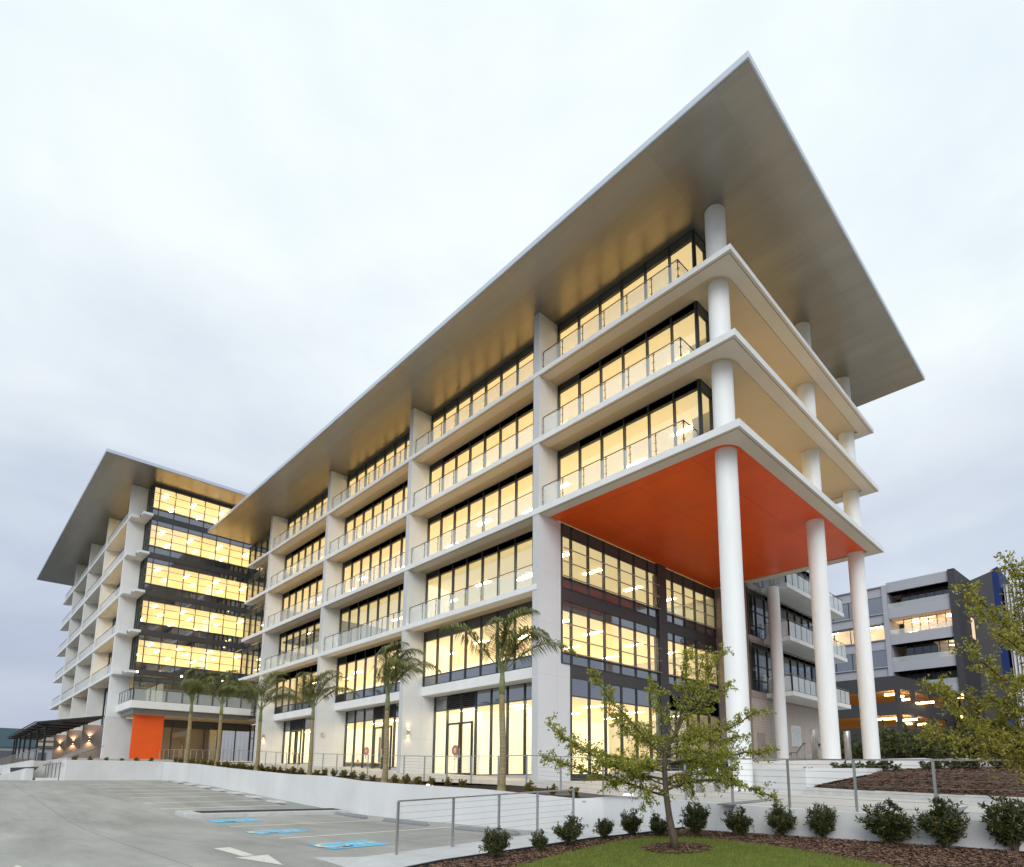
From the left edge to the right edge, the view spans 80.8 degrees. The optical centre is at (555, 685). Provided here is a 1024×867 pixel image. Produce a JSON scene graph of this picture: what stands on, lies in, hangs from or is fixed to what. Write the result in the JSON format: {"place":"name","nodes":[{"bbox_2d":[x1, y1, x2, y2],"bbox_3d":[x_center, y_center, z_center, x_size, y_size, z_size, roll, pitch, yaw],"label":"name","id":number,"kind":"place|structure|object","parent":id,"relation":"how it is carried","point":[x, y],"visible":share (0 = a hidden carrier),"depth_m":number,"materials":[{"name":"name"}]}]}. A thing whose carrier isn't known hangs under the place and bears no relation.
{"place":"outdoors","nodes":[
{"label":"outdoors","id":0,"kind":"place"},
{"bbox_2d":[0,728,53,764],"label":"white building","id":1,"kind":"structure","parent":0,"point":[6,746],"depth_m":127.20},
{"bbox_2d":[33,761,327,777],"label":"side terrace","id":2,"kind":"structure","parent":0,"point":[38,772],"depth_m":51.17,"materials":[{"name":"grey concrete"}]},
{"bbox_2d":[6,716,103,763],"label":"pergola","id":3,"kind":"object","parent":2,"relation":"on","point":[39,730],"visible":0.96,"depth_m":66.65,"materials":[{"name":"metal"}]},
{"bbox_2d":[37,448,261,763],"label":"office wing","id":4,"kind":"structure","parent":2,"relation":"on","point":[147,566],"depth_m":61.60,"materials":[{"name":"white paint"}]},
{"bbox_2d":[131,675,242,707],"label":"window","id":5,"kind":"structure","parent":4,"relation":"in","point":[143,694],"depth_m":57.90,"materials":[{"name":"glass"}]},
{"bbox_2d":[152,483,232,528],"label":"window","id":6,"kind":"structure","parent":4,"relation":"in","point":[159,512],"depth_m":60.62,"materials":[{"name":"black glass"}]},
{"bbox_2d":[135,634,255,681],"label":"window","id":7,"kind":"structure","parent":4,"relation":"in","point":[138,665],"depth_m":58.77,"materials":[{"name":"black glass"}]},
{"bbox_2d":[139,595,256,645],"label":"window","id":8,"kind":"structure","parent":4,"relation":"in","point":[146,626],"depth_m":59.92,"materials":[{"name":"black glass"}]},
{"bbox_2d":[148,519,252,573],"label":"window","id":9,"kind":"structure","parent":4,"relation":"in","point":[152,549],"depth_m":61.08,"materials":[{"name":"black glass"}]},
{"bbox_2d":[144,557,259,609],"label":"window","id":10,"kind":"structure","parent":4,"relation":"in","point":[150,587],"depth_m":60.49,"materials":[{"name":"black glass"}]},
{"bbox_2d":[163,719,250,760],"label":"window","id":11,"kind":"structure","parent":4,"relation":"in","point":[172,724],"depth_m":60.42,"materials":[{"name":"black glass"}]},
{"bbox_2d":[0,780,545,866],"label":"car park","id":12,"kind":"structure","parent":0,"point":[67,823],"depth_m":17.40,"materials":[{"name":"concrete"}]},
{"bbox_2d":[43,758,178,777],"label":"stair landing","id":13,"kind":"object","parent":12,"relation":"on","point":[58,766],"visible":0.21,"depth_m":46.75,"materials":[{"name":"grey concrete"}]},
{"bbox_2d":[60,760,162,779],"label":"retaining wall","id":14,"kind":"structure","parent":12,"relation":"on","point":[104,770],"depth_m":44.17,"materials":[{"name":"white concrete"}]},
{"bbox_2d":[214,847,282,864],"bbox_3d":[-6.090,3.380,11.913,3.720,0.001,0.618,-8,-12,43],"label":"road arrow","id":15,"kind":"object","parent":12,"relation":"on","point":[265,858],"visible":1,"depth_m":11.75,"materials":[{"name":"paint"}]},
{"bbox_2d":[175,808,347,818],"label":"curb","id":16,"kind":"structure","parent":12,"relation":"on","point":[190,814],"depth_m":23.02,"materials":[{"name":"concrete"}]},
{"bbox_2d":[88,780,449,838],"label":"bay lines","id":17,"kind":"object","parent":12,"relation":"on","point":[247,806],"visible":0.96,"depth_m":25.61,"materials":[{"name":"paint"}]},
{"bbox_2d":[307,840,386,848],"bbox_3d":[-4.767,3.684,13.898,1.320,0.001,1.400,-8,-12,43],"label":"accessible bay mark","id":18,"kind":"object","parent":12,"relation":"on","point":[333,845],"visible":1,"depth_m":13.86,"materials":[{"name":"blue paint"}]},
{"bbox_2d":[162,762,1023,851],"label":"retaining wall","id":19,"kind":"structure","parent":12,"relation":"on","point":[379,799],"depth_m":19.41,"materials":[{"name":"white concrete"}]},
{"bbox_2d":[211,765,581,797],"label":"planter soil","id":20,"kind":"structure","parent":0,"point":[413,784],"depth_m":26.32,"materials":[{"name":"brown soil"}]},
{"bbox_2d":[178,667,222,762],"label":"palm tree","id":21,"kind":"object","parent":20,"relation":"on","point":[195,690],"visible":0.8,"depth_m":45.14,"materials":[{"name":"green plant"}]},
{"bbox_2d":[183,669,259,765],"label":"palm tree","id":22,"kind":"object","parent":20,"relation":"on","point":[233,682],"visible":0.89,"depth_m":40.21,"materials":[{"name":"green plant"}]},
{"bbox_2d":[220,671,303,770],"bbox_3d":[-17.547,2.185,35.604,4.111,5.944,4.480,-8,-12,43],"label":"palm tree","id":23,"kind":"object","parent":20,"relation":"on","point":[262,689],"visible":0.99,"depth_m":35.27,"materials":[{"name":"green plant"}]},
{"bbox_2d":[293,669,359,774],"bbox_3d":[-11.736,1.881,30.560,3.314,5.580,2.836,3,-9,-19],"label":"palm tree","id":24,"kind":"object","parent":20,"relation":"on","point":[313,694],"visible":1,"depth_m":30.35,"materials":[{"name":"green plant"}]},
{"bbox_2d":[370,641,441,782],"bbox_3d":[-6.526,1.177,25.315,3.755,6.029,2.900,-8,-12,43],"label":"palm tree","id":25,"kind":"object","parent":20,"relation":"on","point":[394,666],"visible":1,"depth_m":25.34,"materials":[{"name":"green plant"}]},
{"bbox_2d":[438,607,577,790],"bbox_3d":[-1.524,0.428,19.998,3.115,6.328,4.213,-8,-12,43],"label":"palm tree","id":26,"kind":"object","parent":20,"relation":"on","point":[504,644],"visible":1,"depth_m":20.23,"materials":[{"name":"green plant"}]},
{"bbox_2d":[364,778,550,791],"bbox_3d":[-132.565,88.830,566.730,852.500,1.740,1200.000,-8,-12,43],"label":"ground","id":27,"kind":"structure","parent":0,"point":[516,788],"depth_m":87.62,"materials":[{"name":"soil"}]},
{"bbox_2d":[0,760,59,779],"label":"stair wall","id":28,"kind":"structure","parent":27,"relation":"on","point":[21,774],"depth_m":52.91,"materials":[{"name":"white concrete"}]},
{"bbox_2d":[831,567,1023,757],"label":"neighbour office","id":29,"kind":"structure","parent":27,"relation":"on","point":[920,626],"depth_m":86.27,"materials":[{"name":"grey concrete"}]},
{"bbox_2d":[831,597,882,621],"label":"window","id":30,"kind":"structure","parent":29,"relation":"in","point":[875,606],"depth_m":90.81,"materials":[{"name":"grey glass"}]},
{"bbox_2d":[834,650,887,671],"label":"window","id":31,"kind":"structure","parent":29,"relation":"in","point":[879,657],"depth_m":91.34,"materials":[{"name":"grey glass"}]},
{"bbox_2d":[900,585,949,606],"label":"window","id":32,"kind":"structure","parent":29,"relation":"in","point":[939,592],"depth_m":87.65,"materials":[{"name":"grey glass"}]},
{"bbox_2d":[905,639,954,660],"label":"window","id":33,"kind":"structure","parent":29,"relation":"in","point":[934,649],"depth_m":86.48,"materials":[{"name":"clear glass"}]},
{"bbox_2d":[908,667,957,683],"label":"window","id":34,"kind":"structure","parent":29,"relation":"in","point":[933,674],"depth_m":85.54,"materials":[{"name":"black glass"}]},
{"bbox_2d":[314,824,650,866],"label":"footpath","id":35,"kind":"structure","parent":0,"point":[408,858],"depth_m":11.55,"materials":[{"name":"concrete"}]},
{"bbox_2d":[395,789,574,854],"bbox_3d":[-1.301,2.936,13.315,4.974,1.194,0.089,9,-12,-44],"label":"cable railing","id":36,"kind":"object","parent":35,"relation":"on","point":[453,817],"visible":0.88,"depth_m":12.87,"materials":[{"name":"silver metal"}]},
{"bbox_2d":[0,0,1023,775],"label":"sky","id":37,"kind":"structure","parent":0,"point":[223,222],"materials":[{"name":"white"}]},
{"bbox_2d":[523,791,612,797],"bbox_3d":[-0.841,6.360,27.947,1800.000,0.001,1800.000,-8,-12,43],"label":"ground","id":38,"kind":"structure","parent":0,"point":[582,795],"depth_m":74.60,"materials":[{"name":"soil"}]},
{"bbox_2d":[406,827,683,866],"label":"bed edging","id":39,"kind":"object","parent":38,"relation":"on","point":[483,854],"visible":0.29,"depth_m":11.03,"materials":[{"name":"grey concrete"}]},
{"bbox_2d":[836,676,961,757],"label":"car park building","id":40,"kind":"structure","parent":38,"relation":"on","point":[900,700],"depth_m":76.28,"materials":[{"name":"grey concrete"}]},
{"bbox_2d":[220,762,1023,820],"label":"terrace","id":41,"kind":"structure","parent":0,"point":[847,804],"depth_m":18.21,"materials":[{"name":"white concrete"}]},
{"bbox_2d":[208,51,924,790],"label":"office building","id":42,"kind":"structure","parent":41,"relation":"on","point":[612,425],"depth_m":33.43,"materials":[{"name":"concrete"}]},
{"bbox_2d":[237,682,258,718],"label":"window","id":43,"kind":"structure","parent":42,"relation":"in","point":[243,704],"depth_m":59.84,"materials":[{"name":"grey glass"}]},
{"bbox_2d":[239,642,261,684],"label":"window","id":44,"kind":"structure","parent":42,"relation":"in","point":[250,656],"depth_m":60.91,"materials":[{"name":"yellow glass"}]},
{"bbox_2d":[242,604,264,647],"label":"window","id":45,"kind":"structure","parent":42,"relation":"in","point":[253,620],"depth_m":61.65,"materials":[{"name":"glass"}]},
{"bbox_2d":[245,567,267,612],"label":"window","id":46,"kind":"structure","parent":42,"relation":"in","point":[256,584],"depth_m":62.26,"materials":[{"name":"grey glass"}]},
{"bbox_2d":[247,534,269,578],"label":"window","id":47,"kind":"structure","parent":42,"relation":"in","point":[261,547],"depth_m":62.89,"materials":[{"name":"grey glass"}]},
{"bbox_2d":[274,664,316,713],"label":"window","id":48,"kind":"structure","parent":42,"relation":"in","point":[312,669],"depth_m":52.53,"materials":[{"name":"black glass"}]},
{"bbox_2d":[281,717,310,763],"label":"window","id":49,"kind":"structure","parent":42,"relation":"in","point":[298,724],"depth_m":53.27,"materials":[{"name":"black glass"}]},
{"bbox_2d":[278,618,319,665],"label":"window","id":50,"kind":"structure","parent":42,"relation":"in","point":[313,623],"depth_m":52.97,"materials":[{"name":"black glass"}]},
{"bbox_2d":[281,574,322,620],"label":"window","id":51,"kind":"structure","parent":42,"relation":"in","point":[316,580],"depth_m":53.57,"materials":[{"name":"black glass"}]},
{"bbox_2d":[284,531,325,578],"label":"window","id":52,"kind":"structure","parent":42,"relation":"in","point":[291,555],"depth_m":54.18,"materials":[{"name":"black glass"}]},
{"bbox_2d":[287,491,327,538],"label":"window","id":53,"kind":"structure","parent":42,"relation":"in","point":[321,499],"depth_m":54.73,"materials":[{"name":"black glass"}]},
{"bbox_2d":[335,639,401,702],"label":"window","id":54,"kind":"structure","parent":42,"relation":"in","point":[355,657],"depth_m":44.08,"materials":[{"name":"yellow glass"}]},
{"bbox_2d":[343,703,398,767],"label":"window","id":55,"kind":"structure","parent":42,"relation":"in","point":[373,713],"depth_m":44.71,"materials":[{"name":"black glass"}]},
{"bbox_2d":[338,583,403,646],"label":"window","id":56,"kind":"structure","parent":42,"relation":"in","point":[399,588],"depth_m":44.43,"materials":[{"name":"black glass"}]},
{"bbox_2d":[341,531,405,594],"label":"window","id":57,"kind":"structure","parent":42,"relation":"in","point":[401,536],"depth_m":45.09,"materials":[{"name":"black glass"}]},
{"bbox_2d":[344,480,407,545],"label":"window","id":58,"kind":"structure","parent":42,"relation":"in","point":[393,492],"depth_m":45.65,"materials":[{"name":"black glass"}]},
{"bbox_2d":[347,433,409,498],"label":"window","id":59,"kind":"structure","parent":42,"relation":"in","point":[406,438],"depth_m":46.19,"materials":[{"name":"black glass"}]},
{"bbox_2d":[372,725,392,769],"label":"door","id":60,"kind":"structure","parent":42,"relation":"in","point":[391,726],"depth_m":42.77,"materials":[{"name":"black metal"}]},
{"bbox_2d":[445,721,472,774],"bbox_3d":[-5.880,3.837,36.491,2.550,3.200,0.170,-8,-12,43],"label":"door","id":61,"kind":"structure","parent":42,"relation":"in","point":[458,723],"depth_m":36.42,"materials":[{"name":"black metal"}]},
{"bbox_2d":[422,601,531,686],"bbox_3d":[-4.291,-2.278,34.740,11.670,3.590,0.170,-8,-12,43],"label":"window","id":62,"kind":"structure","parent":42,"relation":"in","point":[481,621],"depth_m":35.42,"materials":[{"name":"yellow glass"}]},
{"bbox_2d":[425,530,532,618],"bbox_3d":[-4.291,-6.107,35.332,11.670,3.780,0.170,-8,-12,43],"label":"window","id":63,"kind":"structure","parent":42,"relation":"in","point":[528,536],"depth_m":35.88,"materials":[{"name":"black glass"}]},
{"bbox_2d":[427,465,532,556],"bbox_3d":[-4.291,-9.969,35.930,11.670,3.665,0.170,-8,-12,43],"label":"window","id":64,"kind":"structure","parent":42,"relation":"in","point":[497,487],"depth_m":36.53,"materials":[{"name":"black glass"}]},
{"bbox_2d":[429,401,533,497],"bbox_3d":[-4.291,-13.744,36.514,11.670,3.644,0.170,-8,-12,43],"label":"window","id":65,"kind":"structure","parent":42,"relation":"in","point":[515,417],"depth_m":37.01,"materials":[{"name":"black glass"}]},
{"bbox_2d":[432,682,531,774],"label":"window","id":66,"kind":"structure","parent":42,"relation":"in","point":[518,692],"depth_m":35.34,"materials":[{"name":"black glass"}]},
{"bbox_2d":[431,343,533,441],"bbox_3d":[-4.291,-17.400,37.080,11.670,3.505,0.170,-8,-12,43],"label":"window","id":67,"kind":"structure","parent":42,"relation":"in","point":[515,361],"depth_m":37.50,"materials":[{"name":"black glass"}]},
{"bbox_2d":[561,523,657,617],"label":"window","id":68,"kind":"structure","parent":42,"relation":"in","point":[568,532],"depth_m":33.79,"materials":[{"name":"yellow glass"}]},
{"bbox_2d":[561,599,659,681],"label":"window","id":69,"kind":"structure","parent":42,"relation":"in","point":[573,608],"depth_m":33.17,"materials":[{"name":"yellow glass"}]},
{"bbox_2d":[570,677,661,774],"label":"window","id":70,"kind":"structure","parent":42,"relation":"in","point":[579,688],"depth_m":32.43,"materials":[{"name":"black glass"}]},
{"bbox_2d":[558,229,694,357],"bbox_3d":[3.228,-18.513,29.886,8.480,3.505,0.170,-8,-12,43],"label":"window","id":71,"kind":"structure","parent":42,"relation":"in","point":[688,238],"depth_m":29.73,"materials":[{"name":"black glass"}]},
{"bbox_2d":[558,301,697,425],"bbox_3d":[3.228,-14.857,29.321,8.480,3.644,0.170,-8,-12,43],"label":"window","id":72,"kind":"structure","parent":42,"relation":"in","point":[668,323],"depth_m":29.16,"materials":[{"name":"black metal"}]},
{"bbox_2d":[558,379,700,497],"bbox_3d":[3.228,-11.081,28.737,8.480,3.665,0.170,-8,-12,43],"label":"window","id":73,"kind":"structure","parent":42,"relation":"in","point":[692,387],"depth_m":28.59,"materials":[{"name":"black metal"}]},
{"bbox_2d":[666,569,715,637],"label":"window","id":74,"kind":"structure","parent":42,"relation":"in","point":[671,576],"depth_m":40.13,"materials":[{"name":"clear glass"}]},
{"bbox_2d":[668,632,718,693],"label":"window","id":75,"kind":"structure","parent":42,"relation":"in","point":[674,638],"depth_m":39.37,"materials":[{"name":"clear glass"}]},
{"bbox_2d":[670,695,720,761],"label":"window","id":76,"kind":"structure","parent":42,"relation":"in","point":[715,715],"depth_m":39.24,"materials":[{"name":"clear glass"}]},
{"bbox_2d":[693,229,705,265],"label":"window","id":77,"kind":"structure","parent":42,"relation":"in","point":[698,241],"depth_m":27.50,"materials":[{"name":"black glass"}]},
{"bbox_2d":[696,301,709,347],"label":"window","id":78,"kind":"structure","parent":42,"relation":"in","point":[701,312],"depth_m":26.99,"materials":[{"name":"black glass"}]},
{"bbox_2d":[699,379,713,434],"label":"window","id":79,"kind":"structure","parent":42,"relation":"in","point":[705,389],"depth_m":26.46,"materials":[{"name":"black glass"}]},
{"bbox_2d":[746,586,812,643],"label":"window","id":80,"kind":"structure","parent":42,"relation":"in","point":[757,604],"depth_m":42.27,"materials":[{"name":"black glass"}]},
{"bbox_2d":[749,639,816,695],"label":"window","id":81,"kind":"structure","parent":42,"relation":"in","point":[759,655],"depth_m":41.96,"materials":[{"name":"black glass"}]},
{"bbox_2d":[159,749,1023,813],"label":"cable railing","id":82,"kind":"object","parent":41,"relation":"on","point":[787,770],"visible":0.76,"depth_m":13.21,"materials":[{"name":"silver metal"}]},
{"bbox_2d":[612,768,890,793],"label":"platform wall","id":83,"kind":"structure","parent":41,"relation":"on","point":[761,776],"depth_m":20.52,"materials":[{"name":"white concrete"}]},
{"bbox_2d":[752,758,928,768],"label":"platform wall","id":84,"kind":"structure","parent":41,"relation":"on","point":[815,763],"depth_m":29.02,"materials":[{"name":"white concrete"}]},
{"bbox_2d":[806,787,1023,805],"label":"kerb","id":85,"kind":"structure","parent":41,"relation":"on","point":[908,796],"depth_m":17.58,"materials":[{"name":"concrete"}]},
{"bbox_2d":[520,837,891,866],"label":"lawn","id":86,"kind":"structure","parent":0,"point":[698,863],"depth_m":9.62,"materials":[{"name":"green plant"}]},
{"bbox_2d":[538,641,781,847],"bbox_3d":[1.886,1.071,10.842,4.439,3.844,2.219,0,-9,1],"label":"young tree","id":87,"kind":"object","parent":86,"relation":"on","point":[691,734],"visible":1,"depth_m":10.87,"materials":[{"name":"green plant"}]},
{"bbox_2d":[418,767,1023,866],"bbox_3d":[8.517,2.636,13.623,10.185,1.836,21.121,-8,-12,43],"label":"bark chips","id":88,"kind":"object","parent":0,"point":[763,838],"visible":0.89,"depth_m":10.37,"materials":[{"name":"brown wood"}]},
{"bbox_2d":[478,825,512,859],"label":"shrub","id":89,"kind":"object","parent":88,"relation":"on","point":[496,844],"visible":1,"depth_m":10.22,"materials":[{"name":"green plant"}]},
{"bbox_2d":[528,829,548,852],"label":"shrub","id":90,"kind":"object","parent":88,"relation":"on","point":[539,842],"visible":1,"depth_m":10.85,"materials":[{"name":"green plant"}]},
{"bbox_2d":[552,811,588,845],"bbox_3d":[0.243,2.766,11.535,0.705,0.675,0.670,-3,-9,19],"label":"shrub","id":91,"kind":"object","parent":88,"relation":"on","point":[569,832],"visible":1,"depth_m":11.44,"materials":[{"name":"green plant"}]},
{"bbox_2d":[592,817,614,838],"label":"shrub","id":92,"kind":"object","parent":88,"relation":"on","point":[604,827],"visible":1,"depth_m":12.32,"materials":[{"name":"green plant"}]},
{"bbox_2d":[620,808,643,834],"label":"shrub","id":93,"kind":"object","parent":88,"relation":"on","point":[631,823],"visible":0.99,"depth_m":12.69,"materials":[{"name":"green plant"}]},
{"bbox_2d":[649,810,667,835],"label":"shrub","id":94,"kind":"object","parent":88,"relation":"on","point":[658,826],"visible":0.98,"depth_m":12.42,"materials":[{"name":"green plant"}]},
{"bbox_2d":[676,801,710,835],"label":"shrub","id":95,"kind":"object","parent":88,"relation":"on","point":[695,821],"visible":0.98,"depth_m":12.26,"materials":[{"name":"green plant"}]},
{"bbox_2d":[720,806,754,835],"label":"shrub","id":96,"kind":"object","parent":88,"relation":"on","point":[738,824],"visible":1,"depth_m":12.07,"materials":[{"name":"green plant"}]},
{"bbox_2d":[763,802,799,835],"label":"shrub","id":97,"kind":"object","parent":88,"relation":"on","point":[780,821],"visible":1,"depth_m":11.88,"materials":[{"name":"green plant"}]},
{"bbox_2d":[803,802,840,837],"bbox_3d":[5.114,2.579,11.457,0.613,0.732,0.718,-1,-9,5],"label":"shrub","id":98,"kind":"object","parent":88,"relation":"on","point":[821,823],"visible":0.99,"depth_m":11.34,"materials":[{"name":"green plant"}]},
{"bbox_2d":[854,797,919,844],"bbox_3d":[5.968,2.389,10.588,1.018,0.858,0.908,3,-9,-21],"label":"shrub","id":99,"kind":"object","parent":88,"relation":"on","point":[888,826],"visible":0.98,"depth_m":10.43,"materials":[{"name":"green plant"}]},
{"bbox_2d":[909,792,970,847],"bbox_3d":[6.508,2.253,10.068,1.008,0.958,0.766,-3,-9,16],"label":"shrub","id":100,"kind":"object","parent":88,"relation":"on","point":[943,822],"visible":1,"depth_m":9.97,"materials":[{"name":"green plant"}]},
{"bbox_2d":[977,793,1023,851],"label":"shrub","id":101,"kind":"object","parent":88,"relation":"on","point":[1007,825],"visible":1,"depth_m":9.41,"materials":[{"name":"green plant"}]},
{"bbox_2d":[646,758,997,769],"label":"terrace","id":102,"kind":"structure","parent":0,"point":[941,762],"depth_m":24.55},
{"bbox_2d":[861,719,918,758],"bbox_3d":[20.533,3.416,36.463,3.633,2.990,3.620,-3,-9,20],"label":"bush","id":103,"kind":"object","parent":102,"relation":"on","point":[889,736],"visible":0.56,"depth_m":36.33,"materials":[{"name":"green plant"}]},
{"bbox_2d":[886,718,939,758],"bbox_3d":[21.117,3.323,35.115,2.925,2.737,2.818,-3,-9,17],"label":"bush","id":104,"kind":"object","parent":102,"relation":"on","point":[914,750],"visible":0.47,"depth_m":34.64,"materials":[{"name":"green plant"}]},
{"bbox_2d":[913,722,970,758],"bbox_3d":[20.220,3.017,31.752,2.784,2.300,2.795,1,-9,-8],"label":"bush","id":105,"kind":"object","parent":102,"relation":"on","point":[938,753],"visible":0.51,"depth_m":31.48,"materials":[{"name":"green plant"}]},
{"bbox_2d":[942,712,992,757],"bbox_3d":[21.590,2.763,31.881,3.058,2.861,2.946,-1,-9,4],"label":"bush","id":106,"kind":"object","parent":102,"relation":"on","point":[974,750],"visible":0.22,"depth_m":31.35,"materials":[{"name":"green plant"}]},
{"bbox_2d":[815,767,1023,796],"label":"garden bed","id":107,"kind":"object","parent":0,"point":[943,778],"visible":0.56,"depth_m":17.88,"materials":[{"name":"brown soil"}]},
{"bbox_2d":[913,550,1023,788],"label":"tree","id":108,"kind":"object","parent":107,"relation":"on","point":[1010,708],"visible":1,"depth_m":9.07,"materials":[{"name":"green plant"}]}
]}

